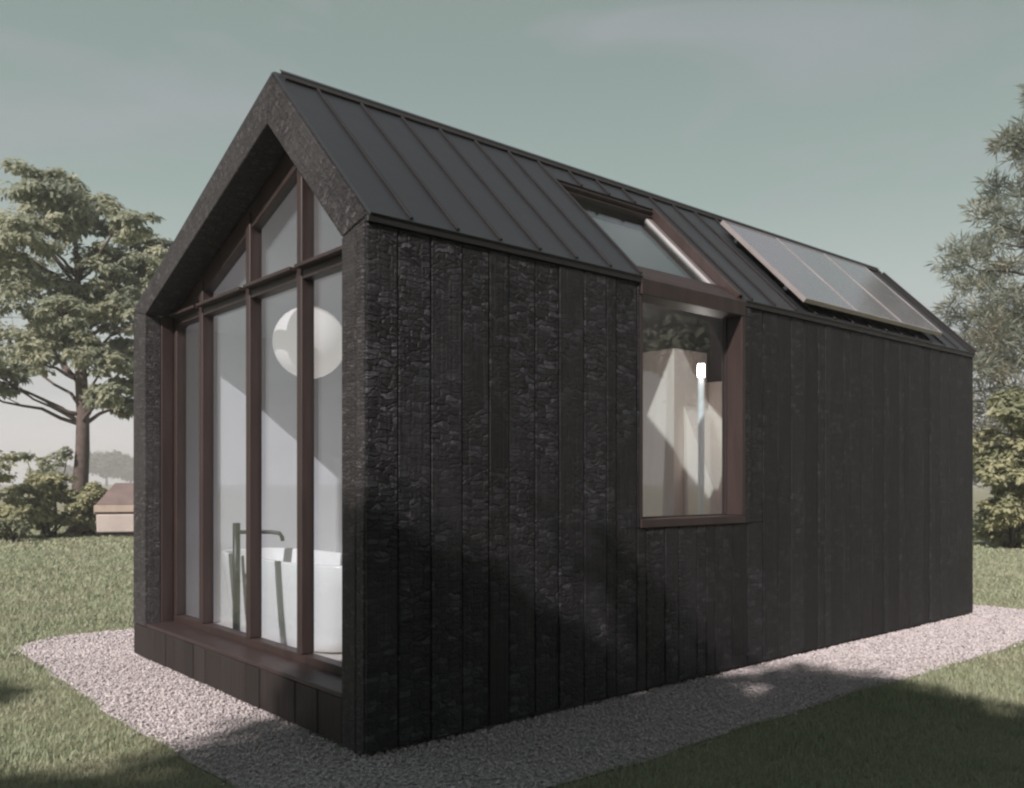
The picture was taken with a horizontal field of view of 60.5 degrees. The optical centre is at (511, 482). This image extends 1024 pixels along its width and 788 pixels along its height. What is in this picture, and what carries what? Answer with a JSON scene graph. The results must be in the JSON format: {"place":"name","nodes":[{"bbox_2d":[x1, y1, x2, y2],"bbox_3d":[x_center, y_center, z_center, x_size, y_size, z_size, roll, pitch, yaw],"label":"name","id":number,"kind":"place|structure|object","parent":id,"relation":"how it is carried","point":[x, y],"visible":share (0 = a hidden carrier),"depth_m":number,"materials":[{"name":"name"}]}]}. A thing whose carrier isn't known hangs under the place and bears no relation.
{"place":"outdoors","nodes":[
{"label":"outdoors","id":0,"kind":"place"},
{"bbox_2d":[0,484,1023,787],"bbox_3d":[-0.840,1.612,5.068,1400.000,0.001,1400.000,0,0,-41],"label":"lawn","id":1,"kind":"structure","parent":0,"point":[982,492],"depth_m":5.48,"materials":[{"name":"plant"}]},
{"bbox_2d":[0,519,31,541],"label":"shrub","id":2,"kind":"object","parent":1,"relation":"on","point":[18,529],"visible":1,"depth_m":23.69,"materials":[{"name":"green plant"}]},
{"bbox_2d":[0,450,52,538],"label":"shrub","id":3,"kind":"object","parent":1,"relation":"on","point":[12,501],"visible":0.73,"depth_m":24.40,"materials":[{"name":"green plant"}]},
{"bbox_2d":[18,446,73,533],"bbox_3d":[-14.473,0.261,27.330,1.382,2.801,1.344,0,0,33],"label":"shrub","id":4,"kind":"object","parent":1,"relation":"on","point":[43,463],"visible":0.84,"depth_m":27.24,"materials":[{"name":"green plant"}]},
{"bbox_2d":[3,471,105,537],"bbox_3d":[-13.299,0.664,25.778,2.656,2.038,2.637,0,0,-11],"label":"shrub","id":5,"kind":"object","parent":1,"relation":"on","point":[52,488],"visible":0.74,"depth_m":25.70,"materials":[{"name":"green plant"}]},
{"bbox_2d":[45,462,73,484],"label":"tree","id":6,"kind":"object","parent":1,"relation":"on","point":[69,469],"visible":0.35,"depth_m":354.65,"materials":[{"name":"green plant"}]},
{"bbox_2d":[0,158,173,533],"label":"broadleaf tree","id":7,"kind":"object","parent":1,"relation":"on","point":[61,202],"visible":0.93,"depth_m":26.79,"materials":[{"name":"green plant"}]},
{"bbox_2d":[73,481,107,535],"bbox_3d":[-12.631,0.814,26.568,1.255,1.718,1.222,0,0,-41],"label":"shrub","id":8,"kind":"object","parent":1,"relation":"on","point":[88,486],"visible":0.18,"depth_m":26.36,"materials":[{"name":"green plant"}]},
{"bbox_2d":[89,449,133,485],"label":"tree","id":9,"kind":"object","parent":1,"relation":"on","point":[105,465],"visible":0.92,"depth_m":347.66,"materials":[{"name":"green plant"}]},
{"bbox_2d":[94,483,133,536],"bbox_3d":[-10.889,0.820,26.966,3.230,1.600,2.000,0,0,-14],"label":"garden hut","id":10,"kind":"object","parent":1,"relation":"on","point":[114,508],"visible":0.41,"depth_m":25.87,"materials":[{"name":"beige"}]},
{"bbox_2d":[98,456,133,482],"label":"tree","id":11,"kind":"object","parent":1,"relation":"on","point":[126,474],"visible":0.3,"depth_m":375.35,"materials":[{"name":"green plant"}]},
{"bbox_2d":[925,82,1023,489],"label":"pine tree","id":12,"kind":"object","parent":1,"relation":"on","point":[1007,324],"visible":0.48,"depth_m":23.81,"materials":[{"name":"green plant"}]},
{"bbox_2d":[973,387,1023,548],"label":"shrub","id":13,"kind":"object","parent":1,"relation":"on","point":[1000,471],"visible":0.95,"depth_m":20.69,"materials":[{"name":"green plant"}]},
{"bbox_2d":[0,0,1023,484],"label":"sky","id":14,"kind":"structure","parent":0,"point":[851,129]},
{"bbox_2d":[10,604,1023,787],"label":"gravel","id":15,"kind":"structure","parent":0,"point":[95,648],"depth_m":6.10,"materials":[{"name":"grey gravel"}]},
{"bbox_2d":[134,70,976,753],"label":"tiny house","id":16,"kind":"structure","parent":15,"relation":"on","point":[444,458],"depth_m":6.65,"materials":[{"name":"black wood"}]},
{"bbox_2d":[233,523,284,630],"bbox_3d":[-2.185,0.850,7.503,0.501,1.000,0.118,0,0,15],"label":"bath tap","id":17,"kind":"object","parent":16,"relation":"on","point":[237,531],"visible":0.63,"depth_m":7.52,"materials":[{"name":"black metal"}]},
{"bbox_2d":[222,547,341,652],"bbox_3d":[-1.833,0.990,7.676,0.840,0.699,2.280,0,0,-41],"label":"bathtub","id":18,"kind":"object","parent":16,"relation":"on","point":[279,594],"visible":0.41,"depth_m":7.11,"materials":[{"name":"white ceramic"}]},
{"bbox_2d":[272,307,341,378],"bbox_3d":[-1.742,-1.456,7.556,0.616,1.128,0.616,0,0,-41],"label":"pendant lamp","id":19,"kind":"object","parent":16,"relation":"hanging from","point":[327,343],"visible":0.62,"depth_m":7.35,"materials":[{"name":"white paper"}]},
{"bbox_2d":[559,182,745,527],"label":"corner window","id":20,"kind":"structure","parent":16,"relation":"in","point":[703,290],"depth_m":7.53,"materials":[{"name":"metal"}]},
{"bbox_2d":[643,348,706,516],"bbox_3d":[1.544,-0.035,9.933,0.580,2.770,1.180,0,0,-41],"label":"cupboard","id":21,"kind":"object","parent":16,"relation":"on","point":[670,384],"visible":0.26,"depth_m":9.43,"materials":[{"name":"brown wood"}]},
{"bbox_2d":[698,364,704,514],"bbox_3d":[1.813,0.110,8.418,0.280,2.480,0.280,0,0,-41],"label":"tube lamp","id":22,"kind":"object","parent":16,"relation":"on","point":[701,371],"visible":0.51,"depth_m":8.39,"materials":[{"name":"white paint"}]},
{"bbox_2d":[684,406,721,514],"bbox_3d":[2.170,0.267,9.334,0.420,2.166,0.535,0,0,-41],"label":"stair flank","id":23,"kind":"object","parent":16,"relation":"on","point":[712,475],"visible":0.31,"depth_m":9.33,"materials":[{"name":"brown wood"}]},
{"bbox_2d":[720,220,857,314],"bbox_3d":[2.762,-2.144,8.763,0.965,0.960,0.953,0,0,-41],"label":"solar panel","id":24,"kind":"object","parent":16,"relation":"attached to","point":[791,270],"visible":1,"depth_m":8.67,"materials":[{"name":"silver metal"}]},
{"bbox_2d":[777,238,902,325],"bbox_3d":[3.494,-2.144,9.399,0.965,0.960,0.953,0,0,-41],"label":"solar panel","id":25,"kind":"object","parent":16,"relation":"attached to","point":[861,300],"visible":0.82,"depth_m":9.35,"materials":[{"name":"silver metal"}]},
{"bbox_2d":[824,253,942,335],"bbox_3d":[4.227,-2.144,10.035,0.965,0.960,0.953,0,0,-41],"label":"solar panel","id":26,"kind":"object","parent":16,"relation":"attached to","point":[890,300],"visible":0.83,"depth_m":9.99,"materials":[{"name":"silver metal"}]}
]}

